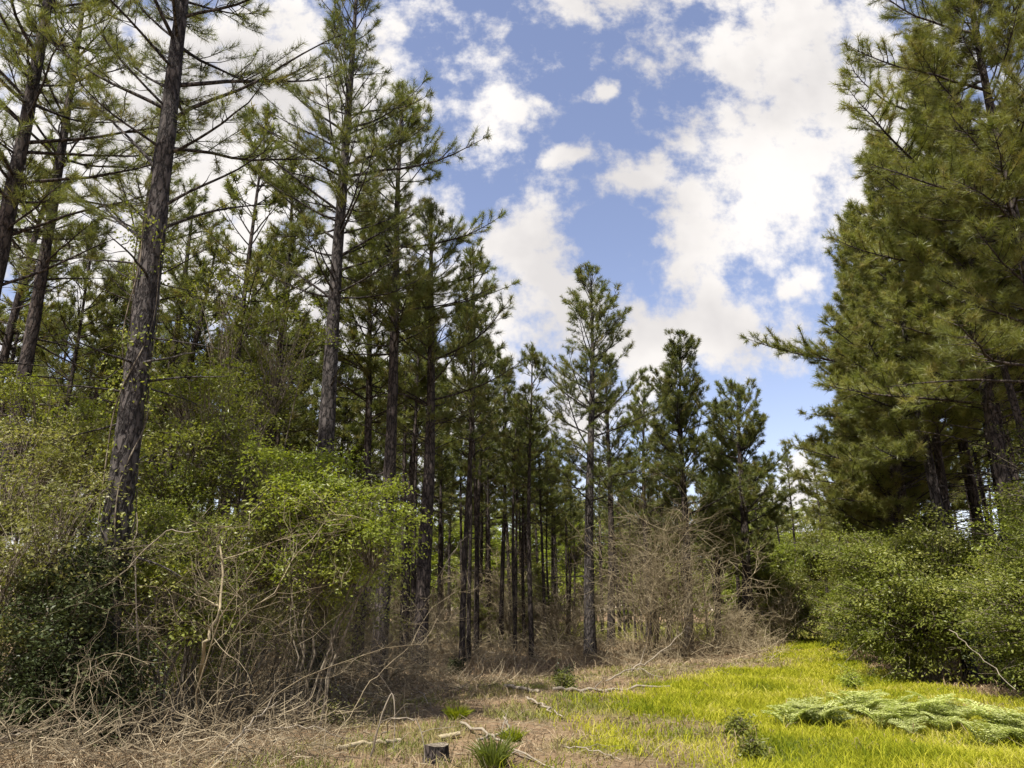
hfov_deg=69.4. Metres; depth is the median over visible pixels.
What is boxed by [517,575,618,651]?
bare shrub
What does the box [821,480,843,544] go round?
pine tree
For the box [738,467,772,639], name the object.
pine tree
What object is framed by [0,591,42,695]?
leafy shrub
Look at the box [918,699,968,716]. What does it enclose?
fern
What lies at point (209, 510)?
pine tree
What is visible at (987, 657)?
green bush
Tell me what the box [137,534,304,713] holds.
forked sapling
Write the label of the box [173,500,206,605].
pine tree
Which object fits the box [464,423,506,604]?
pine tree
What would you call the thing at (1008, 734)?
fern
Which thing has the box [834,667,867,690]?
seedling
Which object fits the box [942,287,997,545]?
pine tree
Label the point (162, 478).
pine tree
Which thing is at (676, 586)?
understorey tree
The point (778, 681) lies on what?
track grass
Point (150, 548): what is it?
leaning stem
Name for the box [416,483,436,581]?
pine tree
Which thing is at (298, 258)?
pine tree
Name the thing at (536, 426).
pine tree
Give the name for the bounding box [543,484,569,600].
pine tree
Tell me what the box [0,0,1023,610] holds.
sky
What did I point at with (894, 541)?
green bush
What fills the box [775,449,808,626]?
pine tree
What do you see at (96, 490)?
pine tree
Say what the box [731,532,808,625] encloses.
understorey tree
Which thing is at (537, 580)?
understorey tree
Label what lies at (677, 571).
pine tree
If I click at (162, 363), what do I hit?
pine tree
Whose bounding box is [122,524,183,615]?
understorey tree
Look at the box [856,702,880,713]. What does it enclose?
fern
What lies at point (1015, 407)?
pine tree
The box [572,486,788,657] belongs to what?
bare shrub
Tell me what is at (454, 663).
seedling
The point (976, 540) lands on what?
green bush
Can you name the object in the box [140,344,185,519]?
pine tree
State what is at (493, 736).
fallen branch
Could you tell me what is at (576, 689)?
fallen branch
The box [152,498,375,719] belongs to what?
leafy shrub
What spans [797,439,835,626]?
pine tree
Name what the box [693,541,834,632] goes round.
green bush
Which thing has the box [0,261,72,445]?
pine tree
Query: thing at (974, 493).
pine tree
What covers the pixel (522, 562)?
pine tree
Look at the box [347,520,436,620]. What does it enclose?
understorey tree
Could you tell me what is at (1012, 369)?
pine tree
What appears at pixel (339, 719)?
bush
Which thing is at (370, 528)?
pine tree
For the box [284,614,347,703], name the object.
dead stem
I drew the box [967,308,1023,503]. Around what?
pine tree
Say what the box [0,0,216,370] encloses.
pine tree
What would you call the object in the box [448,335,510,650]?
pine tree
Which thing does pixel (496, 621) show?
bare shrub
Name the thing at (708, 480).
pine tree
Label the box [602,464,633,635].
pine tree
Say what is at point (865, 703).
fern
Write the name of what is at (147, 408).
climbing vine
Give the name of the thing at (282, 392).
pine tree
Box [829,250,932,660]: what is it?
pine tree
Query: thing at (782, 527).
pine tree
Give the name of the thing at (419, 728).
bent sapling
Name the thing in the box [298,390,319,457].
pine tree
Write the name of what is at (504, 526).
pine tree
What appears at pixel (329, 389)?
pine tree
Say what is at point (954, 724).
fern
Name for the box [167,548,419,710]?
bare shrub
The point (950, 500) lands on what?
pine tree
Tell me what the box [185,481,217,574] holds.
pine tree
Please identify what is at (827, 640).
green bush
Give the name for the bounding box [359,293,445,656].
pine tree
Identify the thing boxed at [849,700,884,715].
fern
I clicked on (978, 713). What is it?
fern
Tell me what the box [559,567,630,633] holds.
bare shrub
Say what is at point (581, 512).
pine tree
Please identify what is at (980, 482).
pine tree
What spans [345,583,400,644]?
bare shrub
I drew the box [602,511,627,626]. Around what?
pine tree
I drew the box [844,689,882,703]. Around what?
fern
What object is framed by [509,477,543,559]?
pine tree
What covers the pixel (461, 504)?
pine tree
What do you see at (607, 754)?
fallen branch
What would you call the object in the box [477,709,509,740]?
fallen branch
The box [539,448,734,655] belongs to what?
bare shrub
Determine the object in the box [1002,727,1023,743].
fern
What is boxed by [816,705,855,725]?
fern
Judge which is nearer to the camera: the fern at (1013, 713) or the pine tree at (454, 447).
the fern at (1013, 713)
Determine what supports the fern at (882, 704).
on the ground at (624, 764)
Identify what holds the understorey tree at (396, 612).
on the ground at (624, 764)
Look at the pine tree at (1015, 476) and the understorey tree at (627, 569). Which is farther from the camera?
the understorey tree at (627, 569)
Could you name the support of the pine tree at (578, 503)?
on the ground at (624, 764)
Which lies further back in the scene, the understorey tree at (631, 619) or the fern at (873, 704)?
the understorey tree at (631, 619)
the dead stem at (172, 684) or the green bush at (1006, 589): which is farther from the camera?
the green bush at (1006, 589)
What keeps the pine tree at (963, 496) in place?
on the ground at (624, 764)
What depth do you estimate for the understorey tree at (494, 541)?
66.62 m
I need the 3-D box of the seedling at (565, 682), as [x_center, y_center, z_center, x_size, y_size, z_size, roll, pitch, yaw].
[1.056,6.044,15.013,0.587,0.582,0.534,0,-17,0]
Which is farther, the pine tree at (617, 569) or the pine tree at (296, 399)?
the pine tree at (617, 569)
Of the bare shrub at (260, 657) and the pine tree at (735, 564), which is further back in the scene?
the pine tree at (735, 564)
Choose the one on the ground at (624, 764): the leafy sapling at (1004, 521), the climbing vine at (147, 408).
the leafy sapling at (1004, 521)
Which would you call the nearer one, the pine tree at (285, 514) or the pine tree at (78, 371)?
the pine tree at (78, 371)
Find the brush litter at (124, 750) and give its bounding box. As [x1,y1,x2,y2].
[0,648,611,767]
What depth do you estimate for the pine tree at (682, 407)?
33.96 m
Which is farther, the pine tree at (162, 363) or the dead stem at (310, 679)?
the pine tree at (162, 363)
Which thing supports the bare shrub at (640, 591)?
on the ground at (624, 764)
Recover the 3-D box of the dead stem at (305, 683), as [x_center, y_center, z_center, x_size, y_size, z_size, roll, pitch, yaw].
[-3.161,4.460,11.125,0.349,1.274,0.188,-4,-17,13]
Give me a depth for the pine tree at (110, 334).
21.50 m
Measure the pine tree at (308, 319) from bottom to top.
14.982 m
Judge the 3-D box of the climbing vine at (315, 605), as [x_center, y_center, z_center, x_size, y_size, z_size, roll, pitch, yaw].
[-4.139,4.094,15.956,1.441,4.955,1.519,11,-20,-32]
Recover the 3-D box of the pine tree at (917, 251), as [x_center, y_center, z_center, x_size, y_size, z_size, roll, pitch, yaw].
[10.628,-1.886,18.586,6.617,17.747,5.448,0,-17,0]
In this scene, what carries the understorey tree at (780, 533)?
on the ground at (624, 764)
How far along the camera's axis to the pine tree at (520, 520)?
40.16 m
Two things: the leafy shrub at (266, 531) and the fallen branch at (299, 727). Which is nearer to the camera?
the fallen branch at (299, 727)
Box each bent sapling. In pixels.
[369,663,404,758]
[380,717,462,764]
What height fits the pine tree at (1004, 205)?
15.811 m
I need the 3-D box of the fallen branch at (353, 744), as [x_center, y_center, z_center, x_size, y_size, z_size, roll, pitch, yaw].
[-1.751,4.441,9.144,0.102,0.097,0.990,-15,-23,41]
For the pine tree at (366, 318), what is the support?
on the ground at (624, 764)
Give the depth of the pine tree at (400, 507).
46.20 m
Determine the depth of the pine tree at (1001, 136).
15.37 m
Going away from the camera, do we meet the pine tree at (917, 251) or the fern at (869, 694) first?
the fern at (869, 694)
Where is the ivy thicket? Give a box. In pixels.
[0,532,176,749]
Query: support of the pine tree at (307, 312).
on the ground at (624, 764)
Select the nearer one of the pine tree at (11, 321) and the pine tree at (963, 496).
the pine tree at (11, 321)
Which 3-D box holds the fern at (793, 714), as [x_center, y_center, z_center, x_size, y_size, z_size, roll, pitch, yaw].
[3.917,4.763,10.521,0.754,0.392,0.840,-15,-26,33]
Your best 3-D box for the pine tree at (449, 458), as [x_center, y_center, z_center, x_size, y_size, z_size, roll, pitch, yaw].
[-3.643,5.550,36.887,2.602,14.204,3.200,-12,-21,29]
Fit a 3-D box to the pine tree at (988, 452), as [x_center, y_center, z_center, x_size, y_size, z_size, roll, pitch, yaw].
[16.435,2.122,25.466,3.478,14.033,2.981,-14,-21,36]
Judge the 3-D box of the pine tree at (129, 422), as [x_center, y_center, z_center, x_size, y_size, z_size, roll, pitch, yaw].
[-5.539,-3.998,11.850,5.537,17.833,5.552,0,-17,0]
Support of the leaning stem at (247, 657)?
on the ground at (624, 764)
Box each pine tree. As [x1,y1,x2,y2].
[0,0,174,538]
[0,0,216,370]
[0,131,104,486]
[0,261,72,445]
[0,322,54,537]
[2,375,51,596]
[13,0,348,740]
[13,419,81,544]
[15,219,129,652]
[23,304,109,519]
[29,263,156,638]
[37,271,128,544]
[55,325,152,548]
[55,443,105,554]
[57,78,224,556]
[76,355,113,548]
[76,473,139,535]
[96,272,164,503]
[102,232,250,671]
[105,171,242,648]
[106,267,200,644]
[122,356,190,623]
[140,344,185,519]
[142,291,230,650]
[169,100,299,677]
[170,331,257,633]
[173,247,293,658]
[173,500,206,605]
[174,465,219,576]
[179,160,359,670]
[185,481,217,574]
[216,303,300,648]
[220,321,337,533]
[228,343,282,630]
[231,0,493,692]
[233,245,338,658]
[263,363,317,644]
[271,313,320,643]
[286,350,359,656]
[289,353,382,606]
[296,211,426,671]
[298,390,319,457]
[307,348,375,646]
[324,77,510,681]
[336,357,402,596]
[342,466,374,633]
[347,353,401,577]
[350,426,401,633]
[356,194,526,673]
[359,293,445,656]
[371,424,406,564]
[372,301,453,655]
[372,334,444,558]
[372,397,411,579]
[372,415,422,631]
[378,259,452,661]
[393,428,420,593]
[399,315,449,576]
[406,427,454,597]
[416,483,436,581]
[419,372,465,642]
[420,436,459,632]
[421,398,465,587]
[433,463,464,584]
[433,503,455,609]
[434,451,465,623]
[435,234,512,664]
[437,292,505,652]
[438,307,507,659]
[439,398,486,590]
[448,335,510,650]
[456,396,500,643]
[457,464,496,559]
[464,405,512,644]
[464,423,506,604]
[464,448,509,633]
[468,354,546,648]
[468,503,497,605]
[479,396,537,651]
[483,350,519,645]
[488,340,562,659]
[491,398,546,612]
[497,396,550,647]
[501,476,534,636]
[506,418,538,630]
[507,455,538,570]
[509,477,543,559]
[510,508,542,542]
[514,527,540,561]
[519,404,562,646]
[520,404,552,634]
[525,441,571,637]
[530,259,673,658]
[531,451,564,637]
[536,429,573,591]
[542,481,559,599]
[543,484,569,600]
[550,471,584,640]
[555,464,584,631]
[557,496,582,597]
[558,446,584,630]
[572,350,644,646]
[581,478,616,626]
[582,462,607,633]
[594,452,627,633]
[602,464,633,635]
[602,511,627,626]
[603,381,681,641]
[614,461,642,633]
[614,477,636,629]
[625,328,754,647]
[626,492,657,634]
[630,481,660,634]
[632,469,664,630]
[636,447,675,639]
[663,521,682,625]
[666,482,693,593]
[667,446,696,596]
[685,389,752,642]
[691,476,709,639]
[695,469,725,603]
[696,375,800,645]
[723,466,740,631]
[724,489,755,631]
[732,436,756,635]
[737,206,981,543]
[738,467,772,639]
[762,472,791,627]
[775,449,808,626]
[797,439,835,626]
[799,297,976,660]
[808,400,934,589]
[810,8,1023,556]
[812,125,1021,676]
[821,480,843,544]
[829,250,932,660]
[833,333,917,536]
[834,0,1023,411]
[839,476,958,550]
[867,171,980,676]
[906,73,1023,681]
[911,252,1006,667]
[911,415,960,656]
[915,140,1023,506]
[925,468,962,511]
[929,420,965,536]
[930,383,995,525]
[939,399,1008,538]
[939,421,990,543]
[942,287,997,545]
[948,285,1023,541]
[949,482,969,542]
[952,428,995,519]
[953,446,995,519]
[957,431,996,533]
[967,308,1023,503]
[972,127,1023,284]
[975,414,1022,514]
[982,87,1023,340]
[988,445,1023,497]
[992,202,1023,524]
[1002,198,1023,410]
[1006,398,1023,471]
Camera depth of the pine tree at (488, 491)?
36.01 m
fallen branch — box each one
[0,723,36,741]
[215,675,281,761]
[244,714,348,740]
[337,738,401,749]
[409,683,432,710]
[438,731,460,738]
[460,721,554,767]
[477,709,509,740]
[504,684,539,692]
[526,691,563,717]
[552,676,669,693]
[565,744,620,759]
[605,663,659,680]
[629,630,684,671]
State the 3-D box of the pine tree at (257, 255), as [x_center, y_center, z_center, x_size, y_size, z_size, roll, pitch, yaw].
[-7.287,-0.721,19.166,3.157,15.946,3.127,-1,-17,4]
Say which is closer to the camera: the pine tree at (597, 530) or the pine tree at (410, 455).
the pine tree at (410, 455)
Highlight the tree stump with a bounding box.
[422,742,450,763]
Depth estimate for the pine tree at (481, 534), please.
37.00 m
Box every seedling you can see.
[445,654,467,676]
[550,659,579,687]
[551,669,577,692]
[718,706,761,739]
[732,729,775,762]
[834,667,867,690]
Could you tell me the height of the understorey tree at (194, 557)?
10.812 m
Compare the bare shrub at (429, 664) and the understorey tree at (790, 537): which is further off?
the understorey tree at (790, 537)
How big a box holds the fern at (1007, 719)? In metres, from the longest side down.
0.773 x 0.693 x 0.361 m
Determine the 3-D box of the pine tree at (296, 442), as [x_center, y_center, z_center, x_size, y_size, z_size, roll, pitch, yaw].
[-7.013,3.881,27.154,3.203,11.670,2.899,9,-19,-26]
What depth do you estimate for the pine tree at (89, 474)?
31.07 m
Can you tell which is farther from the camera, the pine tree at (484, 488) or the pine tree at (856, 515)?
the pine tree at (484, 488)
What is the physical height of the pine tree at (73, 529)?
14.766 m
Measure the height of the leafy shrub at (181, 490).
6.219 m
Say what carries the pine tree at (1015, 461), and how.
on the ground at (624, 764)
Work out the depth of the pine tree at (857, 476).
23.75 m
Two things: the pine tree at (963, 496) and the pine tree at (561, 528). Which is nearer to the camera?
the pine tree at (561, 528)
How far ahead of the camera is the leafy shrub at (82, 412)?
12.53 m
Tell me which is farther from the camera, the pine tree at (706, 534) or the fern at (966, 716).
the pine tree at (706, 534)
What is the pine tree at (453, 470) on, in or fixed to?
on the ground at (624, 764)
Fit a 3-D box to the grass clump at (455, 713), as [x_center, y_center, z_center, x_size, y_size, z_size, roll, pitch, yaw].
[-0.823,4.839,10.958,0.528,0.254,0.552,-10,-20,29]
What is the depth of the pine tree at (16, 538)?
38.78 m
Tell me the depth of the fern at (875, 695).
12.64 m
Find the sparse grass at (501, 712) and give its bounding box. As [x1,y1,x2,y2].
[150,655,1019,767]
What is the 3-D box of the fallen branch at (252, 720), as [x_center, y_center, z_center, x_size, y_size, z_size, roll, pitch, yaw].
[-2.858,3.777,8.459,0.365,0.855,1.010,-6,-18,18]
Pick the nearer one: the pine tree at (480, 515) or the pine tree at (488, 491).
the pine tree at (488, 491)
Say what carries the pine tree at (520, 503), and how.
on the ground at (624, 764)
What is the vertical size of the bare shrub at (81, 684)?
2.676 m
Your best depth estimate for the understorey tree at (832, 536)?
55.13 m
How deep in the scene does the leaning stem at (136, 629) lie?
9.59 m
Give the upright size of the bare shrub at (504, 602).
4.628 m
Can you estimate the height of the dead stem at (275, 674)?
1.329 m
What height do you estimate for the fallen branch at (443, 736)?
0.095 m
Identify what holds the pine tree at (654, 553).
on the ground at (624, 764)
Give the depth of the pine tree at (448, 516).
44.22 m
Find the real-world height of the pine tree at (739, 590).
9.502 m
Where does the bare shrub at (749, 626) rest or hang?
on the ground at (624, 764)
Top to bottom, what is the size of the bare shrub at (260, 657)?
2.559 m
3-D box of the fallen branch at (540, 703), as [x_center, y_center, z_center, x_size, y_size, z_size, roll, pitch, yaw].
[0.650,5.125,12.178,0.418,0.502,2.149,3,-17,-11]
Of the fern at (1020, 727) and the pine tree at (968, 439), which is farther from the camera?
the pine tree at (968, 439)
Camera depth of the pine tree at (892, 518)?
25.61 m
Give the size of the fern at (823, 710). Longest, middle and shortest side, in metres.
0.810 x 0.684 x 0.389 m
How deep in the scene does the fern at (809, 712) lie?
10.74 m
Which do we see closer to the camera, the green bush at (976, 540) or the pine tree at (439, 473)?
the green bush at (976, 540)
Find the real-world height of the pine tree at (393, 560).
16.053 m
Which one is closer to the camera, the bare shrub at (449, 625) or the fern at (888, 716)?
the fern at (888, 716)
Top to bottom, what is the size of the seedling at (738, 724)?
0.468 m
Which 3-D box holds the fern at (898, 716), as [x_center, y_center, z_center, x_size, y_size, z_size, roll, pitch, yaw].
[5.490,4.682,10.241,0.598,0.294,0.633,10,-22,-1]
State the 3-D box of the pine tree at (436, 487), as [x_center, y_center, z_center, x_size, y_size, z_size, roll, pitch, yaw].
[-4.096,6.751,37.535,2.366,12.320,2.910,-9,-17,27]
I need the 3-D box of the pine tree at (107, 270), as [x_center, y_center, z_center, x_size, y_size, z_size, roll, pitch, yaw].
[-9.897,-0.942,19.172,4.372,16.326,3.753,-8,-19,24]
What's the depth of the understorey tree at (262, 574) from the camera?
63.69 m
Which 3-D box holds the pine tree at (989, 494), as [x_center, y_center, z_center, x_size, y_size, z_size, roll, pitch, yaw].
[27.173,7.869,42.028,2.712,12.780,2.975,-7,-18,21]
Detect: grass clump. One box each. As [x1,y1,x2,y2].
[441,701,473,720]
[458,727,522,767]
[496,725,528,742]
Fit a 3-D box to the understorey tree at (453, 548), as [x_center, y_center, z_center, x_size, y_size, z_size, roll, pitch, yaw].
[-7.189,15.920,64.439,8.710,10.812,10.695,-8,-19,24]
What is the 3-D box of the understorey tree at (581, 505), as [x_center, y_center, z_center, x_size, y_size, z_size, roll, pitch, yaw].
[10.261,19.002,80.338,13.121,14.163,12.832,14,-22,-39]
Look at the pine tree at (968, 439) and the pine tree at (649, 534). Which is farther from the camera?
the pine tree at (649, 534)
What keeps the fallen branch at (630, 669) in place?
on the ground at (624, 764)
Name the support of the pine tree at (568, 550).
on the ground at (624, 764)
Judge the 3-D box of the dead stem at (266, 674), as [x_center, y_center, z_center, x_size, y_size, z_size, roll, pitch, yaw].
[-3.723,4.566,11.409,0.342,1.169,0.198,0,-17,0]
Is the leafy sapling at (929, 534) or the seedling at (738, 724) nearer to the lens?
the seedling at (738, 724)
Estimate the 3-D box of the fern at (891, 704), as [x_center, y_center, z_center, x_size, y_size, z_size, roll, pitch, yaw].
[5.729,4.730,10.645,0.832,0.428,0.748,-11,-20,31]
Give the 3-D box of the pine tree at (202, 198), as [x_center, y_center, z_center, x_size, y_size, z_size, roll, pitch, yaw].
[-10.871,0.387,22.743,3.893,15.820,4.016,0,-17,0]
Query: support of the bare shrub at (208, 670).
on the ground at (624, 764)
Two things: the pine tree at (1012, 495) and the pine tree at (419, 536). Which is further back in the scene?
the pine tree at (419, 536)
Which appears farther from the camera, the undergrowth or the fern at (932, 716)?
the undergrowth
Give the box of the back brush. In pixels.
[9,610,801,682]
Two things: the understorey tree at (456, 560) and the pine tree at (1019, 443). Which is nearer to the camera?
the pine tree at (1019, 443)
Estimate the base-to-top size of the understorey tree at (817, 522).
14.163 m
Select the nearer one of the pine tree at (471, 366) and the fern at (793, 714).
the fern at (793, 714)
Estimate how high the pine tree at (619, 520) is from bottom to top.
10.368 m
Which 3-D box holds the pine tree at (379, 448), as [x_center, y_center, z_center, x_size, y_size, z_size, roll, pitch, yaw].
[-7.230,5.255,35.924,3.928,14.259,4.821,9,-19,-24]
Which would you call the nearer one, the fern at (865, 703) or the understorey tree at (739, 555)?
the fern at (865, 703)
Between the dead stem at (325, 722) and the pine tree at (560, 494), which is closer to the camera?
the dead stem at (325, 722)
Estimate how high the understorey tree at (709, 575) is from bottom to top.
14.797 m
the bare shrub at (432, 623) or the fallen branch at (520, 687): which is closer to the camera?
the fallen branch at (520, 687)
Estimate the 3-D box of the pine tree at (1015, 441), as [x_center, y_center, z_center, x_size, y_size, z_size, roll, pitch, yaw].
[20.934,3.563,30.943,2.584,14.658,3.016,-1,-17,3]
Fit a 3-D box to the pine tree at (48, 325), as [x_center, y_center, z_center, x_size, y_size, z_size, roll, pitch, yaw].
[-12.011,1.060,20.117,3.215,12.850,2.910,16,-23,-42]
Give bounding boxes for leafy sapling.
[874,502,992,684]
[964,477,1023,668]
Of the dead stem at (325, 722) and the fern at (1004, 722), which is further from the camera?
the fern at (1004, 722)
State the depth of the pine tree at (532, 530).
47.60 m
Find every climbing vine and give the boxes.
[78,191,191,544]
[282,466,356,692]
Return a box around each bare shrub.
[0,539,255,767]
[48,471,492,767]
[121,585,357,705]
[122,581,273,708]
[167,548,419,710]
[282,587,467,687]
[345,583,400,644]
[367,565,480,640]
[389,579,538,657]
[409,599,450,640]
[428,525,583,646]
[471,596,517,636]
[482,562,518,632]
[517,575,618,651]
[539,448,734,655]
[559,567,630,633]
[571,509,707,660]
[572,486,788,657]
[650,584,794,653]
[690,606,782,648]
[719,581,825,644]
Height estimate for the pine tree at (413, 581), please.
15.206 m
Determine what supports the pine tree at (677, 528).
on the ground at (624, 764)
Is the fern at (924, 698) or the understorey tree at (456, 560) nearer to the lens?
the fern at (924, 698)
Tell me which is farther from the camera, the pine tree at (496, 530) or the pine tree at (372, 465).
the pine tree at (496, 530)
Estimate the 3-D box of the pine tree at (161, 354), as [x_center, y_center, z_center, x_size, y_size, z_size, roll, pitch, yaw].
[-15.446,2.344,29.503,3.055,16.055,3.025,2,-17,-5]
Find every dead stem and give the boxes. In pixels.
[166,650,190,728]
[188,669,236,741]
[255,640,283,719]
[264,633,292,724]
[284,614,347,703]
[289,637,316,716]
[290,645,335,721]
[323,691,337,752]
[333,647,408,743]
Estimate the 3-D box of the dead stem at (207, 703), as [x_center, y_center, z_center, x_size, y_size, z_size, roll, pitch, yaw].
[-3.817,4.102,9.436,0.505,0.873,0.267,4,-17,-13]
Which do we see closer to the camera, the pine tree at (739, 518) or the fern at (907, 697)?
the fern at (907, 697)
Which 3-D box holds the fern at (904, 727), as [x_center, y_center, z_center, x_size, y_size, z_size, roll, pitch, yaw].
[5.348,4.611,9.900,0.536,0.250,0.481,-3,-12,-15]
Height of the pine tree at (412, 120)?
17.578 m
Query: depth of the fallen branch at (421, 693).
12.86 m
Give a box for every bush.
[299,684,380,727]
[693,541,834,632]
[729,520,839,641]
[787,519,1005,686]
[796,540,891,662]
[820,573,883,653]
[829,529,964,675]
[902,517,1011,683]
[932,505,1023,700]
[947,607,1023,689]
[953,516,1023,682]
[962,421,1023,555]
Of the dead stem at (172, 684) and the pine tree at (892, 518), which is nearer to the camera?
the dead stem at (172, 684)
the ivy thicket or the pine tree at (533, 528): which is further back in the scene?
the pine tree at (533, 528)
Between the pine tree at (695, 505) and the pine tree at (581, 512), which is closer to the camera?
the pine tree at (695, 505)
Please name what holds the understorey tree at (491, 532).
on the ground at (624, 764)
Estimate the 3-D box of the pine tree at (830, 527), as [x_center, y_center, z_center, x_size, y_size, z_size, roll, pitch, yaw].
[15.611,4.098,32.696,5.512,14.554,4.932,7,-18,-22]
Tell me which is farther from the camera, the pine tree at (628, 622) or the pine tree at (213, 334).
the pine tree at (628, 622)
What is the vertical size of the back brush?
1.803 m
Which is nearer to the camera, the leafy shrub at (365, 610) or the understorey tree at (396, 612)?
the leafy shrub at (365, 610)
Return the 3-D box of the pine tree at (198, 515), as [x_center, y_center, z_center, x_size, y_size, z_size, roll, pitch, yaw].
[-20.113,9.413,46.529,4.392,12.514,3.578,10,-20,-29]
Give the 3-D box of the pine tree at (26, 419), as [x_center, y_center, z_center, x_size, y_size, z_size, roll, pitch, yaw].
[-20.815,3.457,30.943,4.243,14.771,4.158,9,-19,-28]
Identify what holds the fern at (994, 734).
on the ground at (624, 764)
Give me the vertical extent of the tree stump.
0.212 m
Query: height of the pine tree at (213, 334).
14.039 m
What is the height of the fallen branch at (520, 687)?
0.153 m
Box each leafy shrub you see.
[0,360,116,684]
[0,416,211,696]
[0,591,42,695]
[31,491,281,739]
[87,350,352,714]
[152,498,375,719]
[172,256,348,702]
[210,429,435,727]
[220,543,414,698]
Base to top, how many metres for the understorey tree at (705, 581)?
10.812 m
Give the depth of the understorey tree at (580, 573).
64.19 m
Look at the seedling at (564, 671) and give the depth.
15.67 m
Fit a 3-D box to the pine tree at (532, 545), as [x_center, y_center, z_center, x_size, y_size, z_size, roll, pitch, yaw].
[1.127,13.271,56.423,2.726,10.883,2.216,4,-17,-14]
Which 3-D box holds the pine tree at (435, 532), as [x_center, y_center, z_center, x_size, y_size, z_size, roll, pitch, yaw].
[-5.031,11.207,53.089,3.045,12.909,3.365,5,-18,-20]
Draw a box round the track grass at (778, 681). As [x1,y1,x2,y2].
[489,636,1023,767]
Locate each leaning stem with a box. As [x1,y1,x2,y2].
[102,529,197,588]
[118,512,160,724]
[234,616,267,685]
[433,536,466,653]
[949,630,1015,689]
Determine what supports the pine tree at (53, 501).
on the ground at (624, 764)
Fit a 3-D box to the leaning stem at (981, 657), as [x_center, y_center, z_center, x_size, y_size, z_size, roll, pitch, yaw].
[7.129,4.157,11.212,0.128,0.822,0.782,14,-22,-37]
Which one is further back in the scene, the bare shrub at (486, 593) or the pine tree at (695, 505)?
the pine tree at (695, 505)
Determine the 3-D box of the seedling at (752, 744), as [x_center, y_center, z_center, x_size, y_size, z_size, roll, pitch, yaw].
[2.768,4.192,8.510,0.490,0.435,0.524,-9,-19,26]
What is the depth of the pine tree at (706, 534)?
40.33 m
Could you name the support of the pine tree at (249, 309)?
on the ground at (624, 764)
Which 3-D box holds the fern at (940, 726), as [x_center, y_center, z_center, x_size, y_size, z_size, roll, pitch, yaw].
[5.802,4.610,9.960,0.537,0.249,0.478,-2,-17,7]
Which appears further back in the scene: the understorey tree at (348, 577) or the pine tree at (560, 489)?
the understorey tree at (348, 577)
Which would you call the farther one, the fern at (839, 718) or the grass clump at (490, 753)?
the fern at (839, 718)
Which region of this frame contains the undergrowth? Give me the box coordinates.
[0,620,852,643]
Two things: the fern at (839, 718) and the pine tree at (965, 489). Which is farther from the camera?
the pine tree at (965, 489)
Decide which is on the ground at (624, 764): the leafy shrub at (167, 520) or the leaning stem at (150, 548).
the leafy shrub at (167, 520)
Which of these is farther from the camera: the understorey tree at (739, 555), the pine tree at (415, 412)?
the understorey tree at (739, 555)
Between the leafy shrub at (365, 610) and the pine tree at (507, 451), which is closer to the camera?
the leafy shrub at (365, 610)
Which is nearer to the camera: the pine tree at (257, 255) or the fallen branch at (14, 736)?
the fallen branch at (14, 736)
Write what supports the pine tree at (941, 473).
on the ground at (624, 764)
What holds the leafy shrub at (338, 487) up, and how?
on the ground at (624, 764)
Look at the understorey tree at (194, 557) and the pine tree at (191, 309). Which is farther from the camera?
the understorey tree at (194, 557)
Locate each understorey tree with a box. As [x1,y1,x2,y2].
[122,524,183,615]
[170,509,241,592]
[209,516,297,604]
[337,541,375,612]
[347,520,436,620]
[389,590,410,635]
[391,512,480,623]
[429,505,510,613]
[444,516,540,610]
[445,503,549,608]
[450,579,498,639]
[483,515,550,620]
[510,559,580,642]
[517,507,568,611]
[537,516,629,625]
[549,496,621,621]
[581,514,679,626]
[593,510,672,621]
[617,514,711,624]
[671,495,765,620]
[674,527,749,612]
[698,497,807,621]
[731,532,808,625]
[748,492,813,618]
[749,524,813,596]
[779,497,844,624]
[790,510,842,609]
[805,530,846,625]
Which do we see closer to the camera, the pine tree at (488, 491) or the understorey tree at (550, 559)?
the pine tree at (488, 491)
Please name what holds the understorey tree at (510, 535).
on the ground at (624, 764)
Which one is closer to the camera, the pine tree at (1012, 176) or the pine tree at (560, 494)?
the pine tree at (1012, 176)
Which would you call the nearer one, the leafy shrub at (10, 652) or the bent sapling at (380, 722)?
the bent sapling at (380, 722)
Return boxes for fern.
[762,705,815,726]
[767,704,809,720]
[786,698,838,711]
[786,701,851,726]
[790,699,843,726]
[792,696,834,715]
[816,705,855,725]
[826,691,880,715]
[837,690,880,705]
[842,691,888,702]
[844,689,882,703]
[848,703,901,726]
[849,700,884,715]
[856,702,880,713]
[867,706,908,725]
[869,694,915,707]
[877,701,917,715]
[879,697,940,718]
[883,707,930,728]
[888,715,927,733]
[898,693,955,725]
[905,690,968,709]
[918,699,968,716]
[918,716,960,732]
[920,711,960,729]
[928,703,970,716]
[939,702,985,722]
[939,717,963,728]
[950,717,1022,748]
[959,698,1018,723]
[968,709,1023,724]
[974,719,1015,740]
[981,718,1023,736]
[984,726,1017,743]
[987,712,1023,734]
[992,707,1023,735]
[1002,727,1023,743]
[1005,720,1023,729]
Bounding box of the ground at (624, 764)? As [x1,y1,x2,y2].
[0,612,1023,767]
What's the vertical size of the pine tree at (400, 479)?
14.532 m
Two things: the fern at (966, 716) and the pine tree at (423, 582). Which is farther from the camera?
the pine tree at (423, 582)
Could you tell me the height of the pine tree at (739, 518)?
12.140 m
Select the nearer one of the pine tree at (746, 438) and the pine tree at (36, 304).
the pine tree at (36, 304)
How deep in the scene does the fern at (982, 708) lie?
10.11 m
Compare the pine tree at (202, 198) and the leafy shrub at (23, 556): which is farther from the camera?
the pine tree at (202, 198)
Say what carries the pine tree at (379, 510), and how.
on the ground at (624, 764)
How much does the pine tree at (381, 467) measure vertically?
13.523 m

